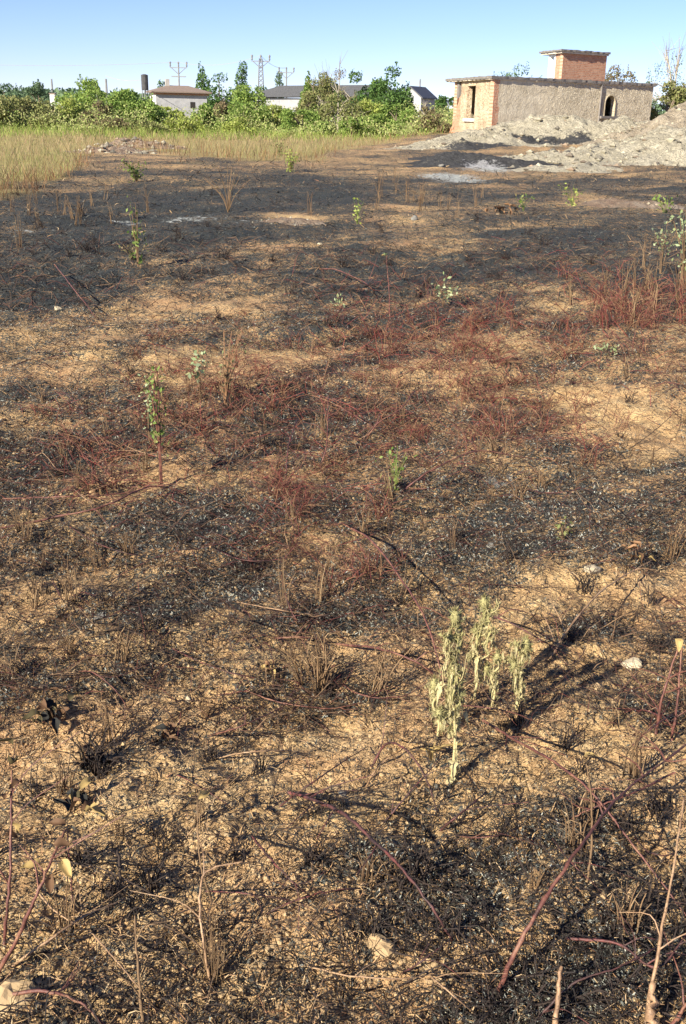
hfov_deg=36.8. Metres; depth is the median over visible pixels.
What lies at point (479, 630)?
thistle
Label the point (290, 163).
weed
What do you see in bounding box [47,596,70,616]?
stubble tuft
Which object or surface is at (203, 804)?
dry stem tuft
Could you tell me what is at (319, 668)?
dry stem tuft
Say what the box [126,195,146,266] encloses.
green weed
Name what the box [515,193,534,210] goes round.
green weed
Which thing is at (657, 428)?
thin runner
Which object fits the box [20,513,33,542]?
dry stem tuft
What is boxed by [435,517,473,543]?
charred twig tuft
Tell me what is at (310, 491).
red stem tuft
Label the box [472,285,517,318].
red stem tuft
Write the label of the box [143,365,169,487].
green weed
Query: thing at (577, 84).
ruined house
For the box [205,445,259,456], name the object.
thin runner
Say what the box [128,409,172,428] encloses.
red stem tuft
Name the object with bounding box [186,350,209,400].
pale weed
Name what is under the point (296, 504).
red stem tuft
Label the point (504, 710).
thin runner
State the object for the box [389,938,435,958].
thin runner
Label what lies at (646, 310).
red stem tuft
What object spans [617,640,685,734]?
bramble cane
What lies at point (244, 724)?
thin runner
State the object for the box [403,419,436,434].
red runner tuft
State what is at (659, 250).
green weed
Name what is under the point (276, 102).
wall
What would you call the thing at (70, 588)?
dry stem tuft
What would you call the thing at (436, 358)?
red runner tuft
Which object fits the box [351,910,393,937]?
stubble tuft
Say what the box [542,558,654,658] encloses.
bramble cane
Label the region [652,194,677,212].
green weed
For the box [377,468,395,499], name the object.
dry stem tuft
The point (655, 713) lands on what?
thin runner
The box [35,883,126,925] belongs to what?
thin runner
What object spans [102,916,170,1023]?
dry stalk
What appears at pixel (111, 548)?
thin runner
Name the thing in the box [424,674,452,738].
thistle
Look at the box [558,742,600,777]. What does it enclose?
charred twig tuft
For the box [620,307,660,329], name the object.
red stem tuft
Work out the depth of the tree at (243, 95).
100.77 m
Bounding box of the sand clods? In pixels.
[0,354,685,1023]
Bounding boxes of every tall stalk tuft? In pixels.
[9,211,21,246]
[24,191,36,215]
[33,201,40,225]
[48,187,62,211]
[63,195,68,214]
[64,194,73,218]
[72,196,83,224]
[76,200,84,224]
[77,529,103,573]
[86,183,96,205]
[97,405,109,436]
[142,183,153,212]
[194,943,214,971]
[197,903,227,965]
[204,923,218,980]
[210,930,227,985]
[212,942,225,985]
[214,434,218,456]
[278,553,295,608]
[279,488,295,523]
[303,191,312,215]
[323,538,340,576]
[378,169,387,196]
[396,394,407,424]
[413,185,426,211]
[447,516,465,549]
[471,181,478,206]
[475,428,486,462]
[488,479,500,501]
[498,433,512,469]
[510,591,520,635]
[564,269,574,306]
[573,472,586,493]
[598,268,611,293]
[618,257,635,307]
[624,279,651,324]
[627,251,642,284]
[630,420,640,445]
[637,232,649,267]
[642,261,657,293]
[643,259,655,292]
[649,260,671,316]
[650,434,662,466]
[669,257,684,302]
[681,258,685,287]
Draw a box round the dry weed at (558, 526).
[554,516,576,540]
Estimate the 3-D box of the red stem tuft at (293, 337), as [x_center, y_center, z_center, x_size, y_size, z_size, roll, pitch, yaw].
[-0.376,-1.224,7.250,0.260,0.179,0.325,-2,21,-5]
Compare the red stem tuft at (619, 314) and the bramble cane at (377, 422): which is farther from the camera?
the red stem tuft at (619, 314)
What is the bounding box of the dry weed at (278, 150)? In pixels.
[271,137,292,156]
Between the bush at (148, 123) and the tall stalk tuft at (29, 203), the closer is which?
the tall stalk tuft at (29, 203)
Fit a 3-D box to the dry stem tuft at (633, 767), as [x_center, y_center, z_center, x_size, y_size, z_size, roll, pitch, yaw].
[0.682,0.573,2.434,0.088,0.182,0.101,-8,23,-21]
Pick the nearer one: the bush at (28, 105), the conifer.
the bush at (28, 105)
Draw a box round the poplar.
[274,71,283,86]
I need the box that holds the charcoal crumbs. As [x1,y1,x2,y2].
[0,318,685,1023]
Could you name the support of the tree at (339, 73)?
on the ground at (306, 175)
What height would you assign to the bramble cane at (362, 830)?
0.146 m
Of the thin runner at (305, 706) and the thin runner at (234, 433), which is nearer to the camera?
the thin runner at (305, 706)
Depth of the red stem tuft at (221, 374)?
5.92 m
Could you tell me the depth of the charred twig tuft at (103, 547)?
3.79 m
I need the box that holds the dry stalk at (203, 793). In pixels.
[188,757,257,904]
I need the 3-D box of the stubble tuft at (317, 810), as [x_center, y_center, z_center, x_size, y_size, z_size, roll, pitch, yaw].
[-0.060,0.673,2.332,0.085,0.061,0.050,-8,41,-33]
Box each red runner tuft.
[19,401,80,419]
[29,431,155,467]
[35,458,148,499]
[48,425,143,448]
[53,389,100,415]
[53,420,102,457]
[66,429,181,463]
[81,452,167,494]
[123,430,198,454]
[125,402,220,422]
[129,354,192,376]
[142,322,192,342]
[161,417,237,436]
[176,375,233,392]
[184,374,258,391]
[191,431,269,452]
[193,372,261,396]
[227,307,254,315]
[257,369,315,402]
[261,375,292,387]
[304,457,361,479]
[313,392,377,423]
[316,442,375,469]
[334,369,372,381]
[344,321,403,341]
[345,435,400,455]
[346,343,406,361]
[356,420,415,440]
[359,396,425,427]
[373,357,412,369]
[378,377,411,387]
[383,331,431,341]
[393,453,448,467]
[395,341,442,374]
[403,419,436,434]
[424,367,481,388]
[441,336,487,349]
[453,438,501,466]
[454,379,514,404]
[467,365,504,380]
[470,407,521,439]
[476,347,533,368]
[499,373,534,386]
[527,341,597,361]
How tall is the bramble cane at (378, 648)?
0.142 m
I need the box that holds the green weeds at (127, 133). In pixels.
[0,118,451,140]
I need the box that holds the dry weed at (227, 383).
[198,325,250,403]
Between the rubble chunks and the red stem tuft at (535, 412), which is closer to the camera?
the red stem tuft at (535, 412)
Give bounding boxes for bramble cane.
[0,483,170,498]
[0,731,79,945]
[0,789,122,973]
[1,484,186,528]
[12,961,104,1023]
[54,264,94,315]
[271,420,311,477]
[274,610,326,650]
[286,774,452,941]
[300,395,352,468]
[320,268,386,296]
[330,523,484,680]
[336,643,442,681]
[367,391,414,438]
[370,692,437,812]
[375,253,395,319]
[383,758,460,822]
[400,445,561,493]
[440,792,526,830]
[481,609,570,657]
[482,719,685,915]
[497,723,685,991]
[538,913,656,1023]
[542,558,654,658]
[550,772,675,818]
[566,935,685,970]
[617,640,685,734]
[629,638,685,740]
[664,933,685,1023]
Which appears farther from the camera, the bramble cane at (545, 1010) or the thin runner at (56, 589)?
the thin runner at (56, 589)
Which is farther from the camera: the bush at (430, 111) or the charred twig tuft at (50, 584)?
the bush at (430, 111)
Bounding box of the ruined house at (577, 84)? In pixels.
[445,49,657,132]
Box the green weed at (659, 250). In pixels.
[652,221,682,273]
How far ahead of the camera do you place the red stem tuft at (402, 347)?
6.69 m
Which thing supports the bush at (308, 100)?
on the ground at (306, 175)
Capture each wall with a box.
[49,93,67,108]
[259,100,278,105]
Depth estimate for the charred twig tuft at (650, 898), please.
2.00 m
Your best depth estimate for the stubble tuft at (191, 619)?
3.26 m
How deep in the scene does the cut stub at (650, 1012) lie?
1.75 m
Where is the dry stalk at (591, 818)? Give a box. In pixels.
[542,752,596,883]
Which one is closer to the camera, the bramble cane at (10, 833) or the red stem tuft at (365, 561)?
the bramble cane at (10, 833)
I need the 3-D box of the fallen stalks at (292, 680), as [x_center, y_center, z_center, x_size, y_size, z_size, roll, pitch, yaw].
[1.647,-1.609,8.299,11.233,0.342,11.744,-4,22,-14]
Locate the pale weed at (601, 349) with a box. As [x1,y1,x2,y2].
[589,342,618,354]
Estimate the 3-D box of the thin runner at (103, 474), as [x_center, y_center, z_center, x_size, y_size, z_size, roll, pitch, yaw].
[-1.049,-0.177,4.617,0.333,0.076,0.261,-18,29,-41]
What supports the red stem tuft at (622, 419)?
on the ground at (306, 175)
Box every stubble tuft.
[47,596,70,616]
[52,722,124,770]
[58,726,120,793]
[58,835,103,868]
[75,728,124,770]
[81,740,123,779]
[89,473,111,494]
[95,868,125,899]
[115,515,134,526]
[120,844,168,900]
[125,361,141,377]
[169,528,191,544]
[179,611,195,625]
[202,432,212,446]
[202,735,217,760]
[213,306,223,319]
[216,768,241,785]
[220,390,235,412]
[232,397,247,410]
[244,749,275,776]
[257,427,273,447]
[274,413,283,429]
[298,797,333,820]
[308,562,336,578]
[313,673,348,696]
[324,314,339,326]
[326,336,340,346]
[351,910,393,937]
[394,643,418,660]
[415,287,425,297]
[419,317,430,329]
[440,809,467,826]
[487,634,502,647]
[500,695,526,729]
[532,402,554,417]
[556,720,585,752]
[591,904,631,935]
[604,312,615,327]
[620,390,640,403]
[642,590,666,605]
[642,626,674,655]
[668,891,685,933]
[679,864,685,911]
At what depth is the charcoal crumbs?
2.31 m
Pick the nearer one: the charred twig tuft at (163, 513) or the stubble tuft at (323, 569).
the stubble tuft at (323, 569)
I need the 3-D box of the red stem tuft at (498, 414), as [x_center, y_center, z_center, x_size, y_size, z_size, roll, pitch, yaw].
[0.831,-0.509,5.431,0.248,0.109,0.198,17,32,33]
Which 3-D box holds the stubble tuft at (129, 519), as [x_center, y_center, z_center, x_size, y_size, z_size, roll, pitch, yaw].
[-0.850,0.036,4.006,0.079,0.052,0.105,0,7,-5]
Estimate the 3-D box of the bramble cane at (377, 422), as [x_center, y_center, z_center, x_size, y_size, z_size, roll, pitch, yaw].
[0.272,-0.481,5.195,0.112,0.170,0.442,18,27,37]
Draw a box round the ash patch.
[261,217,325,225]
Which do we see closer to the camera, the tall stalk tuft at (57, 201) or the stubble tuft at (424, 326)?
the stubble tuft at (424, 326)
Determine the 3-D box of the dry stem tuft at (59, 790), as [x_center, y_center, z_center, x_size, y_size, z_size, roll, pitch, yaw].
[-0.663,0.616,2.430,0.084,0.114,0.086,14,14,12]
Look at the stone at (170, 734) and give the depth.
2.69 m
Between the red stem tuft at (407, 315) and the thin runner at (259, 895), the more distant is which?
the red stem tuft at (407, 315)
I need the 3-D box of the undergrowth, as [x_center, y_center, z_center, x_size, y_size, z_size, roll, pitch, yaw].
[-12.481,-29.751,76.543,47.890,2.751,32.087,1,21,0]
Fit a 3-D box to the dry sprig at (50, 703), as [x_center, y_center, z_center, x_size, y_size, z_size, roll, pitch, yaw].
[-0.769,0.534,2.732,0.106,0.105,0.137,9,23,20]
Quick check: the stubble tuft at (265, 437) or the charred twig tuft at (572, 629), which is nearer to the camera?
the charred twig tuft at (572, 629)
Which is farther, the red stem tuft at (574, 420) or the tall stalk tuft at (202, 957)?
the red stem tuft at (574, 420)
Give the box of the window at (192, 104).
[190,102,194,107]
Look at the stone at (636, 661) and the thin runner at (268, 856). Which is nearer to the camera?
the thin runner at (268, 856)
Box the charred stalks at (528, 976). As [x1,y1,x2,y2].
[0,156,685,1023]
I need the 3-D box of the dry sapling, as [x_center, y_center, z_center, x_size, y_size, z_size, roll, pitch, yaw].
[-1.855,-5.055,16.063,0.653,0.769,0.553,9,22,19]
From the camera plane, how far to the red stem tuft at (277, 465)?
4.63 m
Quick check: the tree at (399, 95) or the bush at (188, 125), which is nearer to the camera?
the bush at (188, 125)
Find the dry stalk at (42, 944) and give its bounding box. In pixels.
[11,898,125,966]
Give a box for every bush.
[0,95,61,128]
[0,99,15,121]
[26,109,73,130]
[56,96,85,123]
[76,92,112,129]
[85,117,130,131]
[103,87,169,124]
[116,119,170,132]
[158,106,184,122]
[163,115,206,132]
[189,103,223,131]
[206,98,235,127]
[221,116,257,134]
[224,100,271,131]
[247,104,286,130]
[278,108,335,134]
[292,80,332,126]
[313,80,370,132]
[338,117,361,135]
[348,113,392,136]
[351,98,388,134]
[378,103,414,133]
[410,98,435,133]
[420,109,451,132]
[650,75,685,119]
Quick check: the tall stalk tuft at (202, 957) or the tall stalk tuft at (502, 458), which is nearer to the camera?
the tall stalk tuft at (202, 957)
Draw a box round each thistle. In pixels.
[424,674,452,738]
[427,605,469,783]
[465,591,500,698]
[486,641,514,708]
[508,634,534,709]
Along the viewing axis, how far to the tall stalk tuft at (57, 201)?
15.46 m
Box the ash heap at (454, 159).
[402,151,559,168]
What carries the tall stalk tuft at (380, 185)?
on the ground at (306, 175)
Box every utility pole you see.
[105,79,107,96]
[169,61,186,85]
[251,54,269,90]
[278,67,294,85]
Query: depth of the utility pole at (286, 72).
174.88 m
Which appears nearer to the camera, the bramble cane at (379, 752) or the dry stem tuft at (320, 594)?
the bramble cane at (379, 752)
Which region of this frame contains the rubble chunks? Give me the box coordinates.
[65,106,685,225]
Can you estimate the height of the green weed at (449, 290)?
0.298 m
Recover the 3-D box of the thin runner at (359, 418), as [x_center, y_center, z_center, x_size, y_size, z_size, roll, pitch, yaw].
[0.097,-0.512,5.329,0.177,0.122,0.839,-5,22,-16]
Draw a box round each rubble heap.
[384,113,650,150]
[499,125,685,172]
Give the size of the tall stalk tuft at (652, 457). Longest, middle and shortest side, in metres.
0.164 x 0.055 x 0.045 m
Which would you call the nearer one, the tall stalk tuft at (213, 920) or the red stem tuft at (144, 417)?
the tall stalk tuft at (213, 920)
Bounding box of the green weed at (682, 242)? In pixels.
[670,208,685,287]
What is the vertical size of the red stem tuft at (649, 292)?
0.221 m
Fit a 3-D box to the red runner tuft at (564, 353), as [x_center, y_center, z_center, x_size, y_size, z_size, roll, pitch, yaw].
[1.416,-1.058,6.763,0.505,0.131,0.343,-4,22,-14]
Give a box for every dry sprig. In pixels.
[22,687,77,733]
[53,777,92,811]
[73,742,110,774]
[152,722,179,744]
[261,661,275,675]
[484,203,517,214]
[620,541,655,563]
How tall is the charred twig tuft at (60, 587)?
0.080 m
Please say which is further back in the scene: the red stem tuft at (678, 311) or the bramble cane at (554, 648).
the red stem tuft at (678, 311)
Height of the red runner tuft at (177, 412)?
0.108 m
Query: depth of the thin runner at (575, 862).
1.96 m
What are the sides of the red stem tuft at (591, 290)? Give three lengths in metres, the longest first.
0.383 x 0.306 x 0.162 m
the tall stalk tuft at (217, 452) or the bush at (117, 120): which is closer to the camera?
the tall stalk tuft at (217, 452)
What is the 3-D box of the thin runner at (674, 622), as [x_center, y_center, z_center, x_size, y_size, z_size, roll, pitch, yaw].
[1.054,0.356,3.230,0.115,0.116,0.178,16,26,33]
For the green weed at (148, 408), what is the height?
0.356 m
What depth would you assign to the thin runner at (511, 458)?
4.77 m
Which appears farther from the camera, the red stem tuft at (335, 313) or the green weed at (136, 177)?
the green weed at (136, 177)
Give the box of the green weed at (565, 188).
[558,183,581,205]
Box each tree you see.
[0,83,25,101]
[17,79,53,103]
[50,74,115,114]
[157,79,164,87]
[196,72,234,119]
[228,84,276,112]
[254,85,270,100]
[297,70,316,107]
[310,64,343,110]
[316,52,348,102]
[331,69,372,118]
[356,77,387,116]
[367,61,417,130]
[434,94,453,119]
[494,61,542,77]
[605,64,637,82]
[646,33,685,113]
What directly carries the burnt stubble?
on the ground at (306, 175)
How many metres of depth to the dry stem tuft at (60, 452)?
4.81 m
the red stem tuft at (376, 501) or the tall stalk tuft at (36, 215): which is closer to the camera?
the red stem tuft at (376, 501)
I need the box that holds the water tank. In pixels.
[141,74,148,99]
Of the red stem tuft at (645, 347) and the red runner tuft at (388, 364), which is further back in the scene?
the red stem tuft at (645, 347)
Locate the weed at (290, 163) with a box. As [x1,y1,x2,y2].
[281,148,299,171]
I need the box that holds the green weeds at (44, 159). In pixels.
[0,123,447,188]
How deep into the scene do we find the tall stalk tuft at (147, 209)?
15.70 m
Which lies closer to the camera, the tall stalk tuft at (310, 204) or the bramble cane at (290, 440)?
the bramble cane at (290, 440)
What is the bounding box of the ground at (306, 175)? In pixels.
[0,117,685,1023]
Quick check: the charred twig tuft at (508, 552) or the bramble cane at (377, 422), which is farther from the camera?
the bramble cane at (377, 422)
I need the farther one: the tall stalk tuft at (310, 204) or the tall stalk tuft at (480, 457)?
the tall stalk tuft at (310, 204)
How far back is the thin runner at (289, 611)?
3.23 m
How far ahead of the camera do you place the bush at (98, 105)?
73.64 m
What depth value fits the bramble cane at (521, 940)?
1.88 m
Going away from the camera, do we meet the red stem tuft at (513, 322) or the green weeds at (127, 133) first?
the red stem tuft at (513, 322)
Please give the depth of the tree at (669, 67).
77.11 m
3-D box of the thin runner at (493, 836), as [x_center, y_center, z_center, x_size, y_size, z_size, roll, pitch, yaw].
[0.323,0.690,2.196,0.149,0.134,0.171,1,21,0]
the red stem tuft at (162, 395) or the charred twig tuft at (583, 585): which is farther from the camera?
the red stem tuft at (162, 395)
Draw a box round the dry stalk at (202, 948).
[130,832,242,983]
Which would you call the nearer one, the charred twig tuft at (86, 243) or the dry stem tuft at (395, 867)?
the dry stem tuft at (395, 867)
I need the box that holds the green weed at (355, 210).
[352,197,363,223]
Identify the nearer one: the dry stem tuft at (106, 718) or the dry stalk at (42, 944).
the dry stalk at (42, 944)
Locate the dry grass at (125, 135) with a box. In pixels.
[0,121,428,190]
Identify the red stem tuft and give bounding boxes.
[108,367,164,392]
[126,341,148,360]
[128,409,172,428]
[150,385,176,403]
[173,357,199,378]
[175,394,214,416]
[175,396,232,435]
[179,383,210,402]
[206,366,240,380]
[208,389,267,422]
[209,342,257,367]
[242,351,280,377]
[244,380,311,413]
[250,471,312,502]
[255,464,288,490]
[260,472,305,496]
[264,526,289,543]
[266,470,291,495]
[269,452,291,473]
[271,327,306,348]
[279,485,310,516]
[281,491,313,522]
[298,480,323,501]
[298,546,365,595]
[315,306,348,322]
[321,536,406,585]
[324,544,393,580]
[327,324,352,341]
[345,542,382,572]
[350,494,415,522]
[356,315,396,339]
[361,480,423,518]
[367,323,421,353]
[378,331,433,353]
[391,306,431,323]
[399,310,449,342]
[399,417,429,438]
[405,422,432,442]
[406,276,446,300]
[424,301,460,330]
[427,330,483,355]
[438,308,491,336]
[441,326,487,348]
[443,354,505,387]
[445,313,476,331]
[447,374,494,404]
[448,327,477,349]
[452,418,484,442]
[453,304,491,323]
[453,338,493,364]
[464,330,528,353]
[467,409,523,435]
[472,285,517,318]
[473,307,490,323]
[475,402,497,417]
[480,403,529,426]
[482,374,517,392]
[490,402,538,433]
[499,308,531,329]
[511,402,545,422]
[522,393,565,408]
[524,398,575,434]
[530,362,567,383]
[540,319,593,348]
[541,309,586,331]
[547,260,585,277]
[552,410,596,427]
[554,386,589,412]
[559,428,616,468]
[567,288,637,324]
[574,277,620,303]
[574,297,614,329]
[575,280,610,300]
[584,278,667,316]
[586,305,632,323]
[591,282,629,312]
[593,289,659,322]
[600,285,655,327]
[605,407,644,429]
[610,330,651,356]
[615,307,647,325]
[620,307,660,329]
[623,300,670,322]
[629,275,677,311]
[637,279,672,306]
[637,300,671,321]
[644,306,674,328]
[647,272,685,298]
[652,280,685,314]
[661,275,685,298]
[663,295,685,324]
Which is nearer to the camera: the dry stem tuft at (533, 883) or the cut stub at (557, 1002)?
the cut stub at (557, 1002)
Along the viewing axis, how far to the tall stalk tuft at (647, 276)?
9.51 m
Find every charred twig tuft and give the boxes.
[8,766,50,801]
[20,568,57,599]
[28,213,46,229]
[45,463,70,477]
[46,572,80,595]
[54,835,107,868]
[68,527,88,555]
[69,723,118,753]
[71,203,89,215]
[75,236,100,248]
[76,236,106,253]
[90,232,101,244]
[91,580,119,608]
[96,537,110,556]
[97,210,123,222]
[104,876,148,925]
[130,597,172,640]
[130,807,172,842]
[149,826,186,851]
[155,239,170,251]
[157,504,169,521]
[162,899,246,946]
[171,225,183,237]
[173,268,187,280]
[201,218,210,226]
[205,267,222,274]
[210,826,252,869]
[211,241,238,259]
[237,554,259,573]
[263,249,284,262]
[281,277,298,293]
[290,831,335,871]
[322,783,367,809]
[335,253,354,267]
[352,572,380,591]
[365,245,377,253]
[373,833,456,895]
[374,224,386,232]
[377,516,401,534]
[379,256,393,264]
[403,897,477,951]
[417,272,439,288]
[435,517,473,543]
[439,261,461,278]
[481,815,509,838]
[488,266,504,280]
[494,250,511,258]
[502,533,531,564]
[532,232,556,245]
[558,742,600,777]
[562,619,594,645]
[569,570,594,594]
[582,254,594,264]
[599,794,651,837]
[615,868,685,923]
[631,775,685,825]
[635,621,679,650]
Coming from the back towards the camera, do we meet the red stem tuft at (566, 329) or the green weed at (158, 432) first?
the red stem tuft at (566, 329)
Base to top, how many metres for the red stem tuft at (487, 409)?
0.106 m
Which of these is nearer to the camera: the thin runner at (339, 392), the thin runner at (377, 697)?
the thin runner at (377, 697)
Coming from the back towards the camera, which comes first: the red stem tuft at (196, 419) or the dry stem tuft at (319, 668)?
the red stem tuft at (196, 419)
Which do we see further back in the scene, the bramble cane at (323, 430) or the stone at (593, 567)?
the bramble cane at (323, 430)
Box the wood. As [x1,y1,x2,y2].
[1,87,665,116]
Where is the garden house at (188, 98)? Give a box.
[146,79,211,119]
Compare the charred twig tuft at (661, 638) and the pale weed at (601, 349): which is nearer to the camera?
the charred twig tuft at (661, 638)
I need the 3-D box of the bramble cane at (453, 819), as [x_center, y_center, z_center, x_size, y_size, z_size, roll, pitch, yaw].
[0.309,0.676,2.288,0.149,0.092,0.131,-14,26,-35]
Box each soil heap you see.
[67,138,186,153]
[576,101,685,145]
[578,198,684,209]
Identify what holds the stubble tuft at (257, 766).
on the ground at (306, 175)
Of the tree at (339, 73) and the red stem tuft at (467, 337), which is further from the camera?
the tree at (339, 73)
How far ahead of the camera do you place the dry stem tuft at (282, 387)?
5.84 m
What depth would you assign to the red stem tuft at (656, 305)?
8.67 m
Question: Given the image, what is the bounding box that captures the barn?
[257,85,373,120]
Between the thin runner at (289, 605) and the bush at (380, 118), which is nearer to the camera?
the thin runner at (289, 605)
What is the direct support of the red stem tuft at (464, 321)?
on the ground at (306, 175)
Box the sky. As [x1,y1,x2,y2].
[0,0,685,110]
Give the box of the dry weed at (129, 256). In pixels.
[112,239,148,260]
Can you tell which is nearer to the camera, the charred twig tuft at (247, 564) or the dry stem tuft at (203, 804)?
the dry stem tuft at (203, 804)
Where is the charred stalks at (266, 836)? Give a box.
[0,448,685,1023]
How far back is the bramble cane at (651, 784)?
2.28 m
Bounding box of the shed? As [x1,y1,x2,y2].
[405,86,437,116]
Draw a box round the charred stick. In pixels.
[115,850,121,892]
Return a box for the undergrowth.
[0,99,453,137]
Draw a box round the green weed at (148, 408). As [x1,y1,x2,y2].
[138,374,154,441]
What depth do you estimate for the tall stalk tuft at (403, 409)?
5.30 m
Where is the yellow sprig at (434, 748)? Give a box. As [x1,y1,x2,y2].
[420,742,462,760]
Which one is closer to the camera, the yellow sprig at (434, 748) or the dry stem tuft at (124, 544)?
the yellow sprig at (434, 748)
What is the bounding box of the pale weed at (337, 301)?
[330,293,345,306]
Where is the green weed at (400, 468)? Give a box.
[379,445,416,490]
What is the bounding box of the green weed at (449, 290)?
[431,271,457,305]
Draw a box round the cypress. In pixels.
[234,60,247,112]
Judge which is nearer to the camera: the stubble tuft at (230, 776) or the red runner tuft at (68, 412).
the stubble tuft at (230, 776)
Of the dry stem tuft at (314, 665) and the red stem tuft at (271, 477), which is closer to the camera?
the dry stem tuft at (314, 665)
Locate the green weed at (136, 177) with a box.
[118,158,146,181]
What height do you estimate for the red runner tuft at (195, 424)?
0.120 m
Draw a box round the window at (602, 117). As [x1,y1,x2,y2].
[600,95,618,118]
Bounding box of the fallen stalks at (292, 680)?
[0,228,685,768]
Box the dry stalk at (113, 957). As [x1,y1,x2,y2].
[89,930,187,1005]
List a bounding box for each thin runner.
[34,580,65,608]
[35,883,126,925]
[40,849,161,905]
[53,484,118,508]
[55,664,147,742]
[66,819,112,911]
[67,467,142,487]
[69,517,162,555]
[85,863,178,935]
[110,541,204,580]
[118,441,184,457]
[172,648,256,688]
[172,771,235,816]
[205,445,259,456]
[205,891,315,914]
[205,915,313,1006]
[208,421,260,456]
[210,692,306,735]
[216,546,320,567]
[218,736,299,758]
[220,601,293,631]
[237,600,345,617]
[245,691,363,709]
[251,835,331,934]
[263,746,367,816]
[263,888,366,922]
[266,570,311,622]
[272,506,325,537]
[306,958,466,1013]
[315,677,446,703]
[319,381,363,407]
[328,521,398,526]
[332,403,396,439]
[351,753,416,786]
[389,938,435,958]
[394,882,527,988]
[400,921,478,993]
[407,471,452,488]
[430,973,502,1012]
[438,659,544,705]
[461,698,548,728]
[461,826,535,844]
[492,440,529,475]
[511,829,635,903]
[512,481,596,492]
[546,387,616,422]
[558,632,591,664]
[568,481,618,517]
[625,710,682,745]
[628,406,685,448]
[634,807,685,855]
[636,698,678,730]
[651,599,684,613]
[665,620,685,627]
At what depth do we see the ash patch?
14.47 m
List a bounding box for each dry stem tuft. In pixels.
[0,643,19,680]
[6,499,25,532]
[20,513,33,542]
[23,580,42,610]
[32,384,45,403]
[42,747,81,798]
[51,434,69,461]
[53,877,85,936]
[55,628,74,657]
[56,556,78,606]
[67,460,83,487]
[86,691,117,748]
[102,806,127,839]
[113,527,138,554]
[114,623,139,662]
[131,442,149,471]
[178,365,192,391]
[185,788,211,826]
[192,690,215,719]
[273,635,317,685]
[276,375,284,393]
[300,646,327,689]
[306,648,340,692]
[307,561,331,605]
[310,623,339,693]
[313,403,331,438]
[351,503,368,536]
[357,846,393,887]
[367,640,410,694]
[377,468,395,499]
[378,844,408,882]
[400,562,421,596]
[418,516,428,528]
[484,429,499,454]
[494,704,513,734]
[506,480,535,501]
[528,861,549,891]
[535,465,552,488]
[562,795,589,849]
[577,776,611,822]
[604,700,619,727]
[611,881,651,940]
[620,357,629,379]
[620,721,664,783]
[662,520,685,561]
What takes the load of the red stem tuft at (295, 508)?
on the ground at (306, 175)
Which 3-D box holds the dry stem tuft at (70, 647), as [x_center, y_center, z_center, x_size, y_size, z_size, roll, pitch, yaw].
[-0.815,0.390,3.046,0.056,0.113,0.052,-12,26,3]
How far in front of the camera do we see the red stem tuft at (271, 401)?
5.50 m
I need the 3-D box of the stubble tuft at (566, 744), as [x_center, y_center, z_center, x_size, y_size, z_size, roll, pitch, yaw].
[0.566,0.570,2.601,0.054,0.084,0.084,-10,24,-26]
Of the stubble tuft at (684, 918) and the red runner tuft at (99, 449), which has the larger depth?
the red runner tuft at (99, 449)
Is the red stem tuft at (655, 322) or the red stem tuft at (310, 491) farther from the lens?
the red stem tuft at (655, 322)
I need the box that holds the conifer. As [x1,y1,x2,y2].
[195,61,215,116]
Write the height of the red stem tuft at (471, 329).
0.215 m
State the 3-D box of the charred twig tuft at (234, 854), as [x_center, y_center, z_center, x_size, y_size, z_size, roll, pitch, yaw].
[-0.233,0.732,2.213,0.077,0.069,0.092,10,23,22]
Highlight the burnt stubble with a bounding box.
[0,160,685,1023]
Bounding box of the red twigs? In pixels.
[0,250,685,576]
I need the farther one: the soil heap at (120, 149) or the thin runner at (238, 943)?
the soil heap at (120, 149)
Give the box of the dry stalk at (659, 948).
[619,795,685,1023]
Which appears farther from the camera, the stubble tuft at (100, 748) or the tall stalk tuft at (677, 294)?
the tall stalk tuft at (677, 294)
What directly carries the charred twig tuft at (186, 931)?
on the ground at (306, 175)
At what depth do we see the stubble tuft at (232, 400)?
5.56 m
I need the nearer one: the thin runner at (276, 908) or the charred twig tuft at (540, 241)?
the thin runner at (276, 908)
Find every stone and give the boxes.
[0,979,40,1017]
[94,612,103,619]
[364,933,397,958]
[411,215,417,220]
[583,564,601,574]
[594,683,604,690]
[620,657,641,669]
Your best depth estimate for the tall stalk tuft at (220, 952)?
1.91 m
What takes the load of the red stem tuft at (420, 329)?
on the ground at (306, 175)
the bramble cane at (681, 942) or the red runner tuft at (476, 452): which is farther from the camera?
the red runner tuft at (476, 452)
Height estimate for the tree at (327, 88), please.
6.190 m
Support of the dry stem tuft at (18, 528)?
on the ground at (306, 175)
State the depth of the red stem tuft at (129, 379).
5.76 m
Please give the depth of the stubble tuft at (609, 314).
7.68 m
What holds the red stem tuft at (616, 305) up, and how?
on the ground at (306, 175)
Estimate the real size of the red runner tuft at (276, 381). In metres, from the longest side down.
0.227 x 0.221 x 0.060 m
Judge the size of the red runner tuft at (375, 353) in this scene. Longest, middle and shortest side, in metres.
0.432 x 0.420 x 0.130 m
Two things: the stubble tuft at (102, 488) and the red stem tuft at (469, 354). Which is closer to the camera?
the stubble tuft at (102, 488)
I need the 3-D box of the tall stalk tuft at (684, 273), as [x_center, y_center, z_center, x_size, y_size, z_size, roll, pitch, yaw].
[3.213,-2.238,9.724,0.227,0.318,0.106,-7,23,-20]
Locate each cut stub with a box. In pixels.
[551,965,562,1023]
[645,981,663,1023]
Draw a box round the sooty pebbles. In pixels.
[0,171,685,1023]
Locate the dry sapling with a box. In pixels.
[204,162,240,212]
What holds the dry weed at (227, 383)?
on the ground at (306, 175)

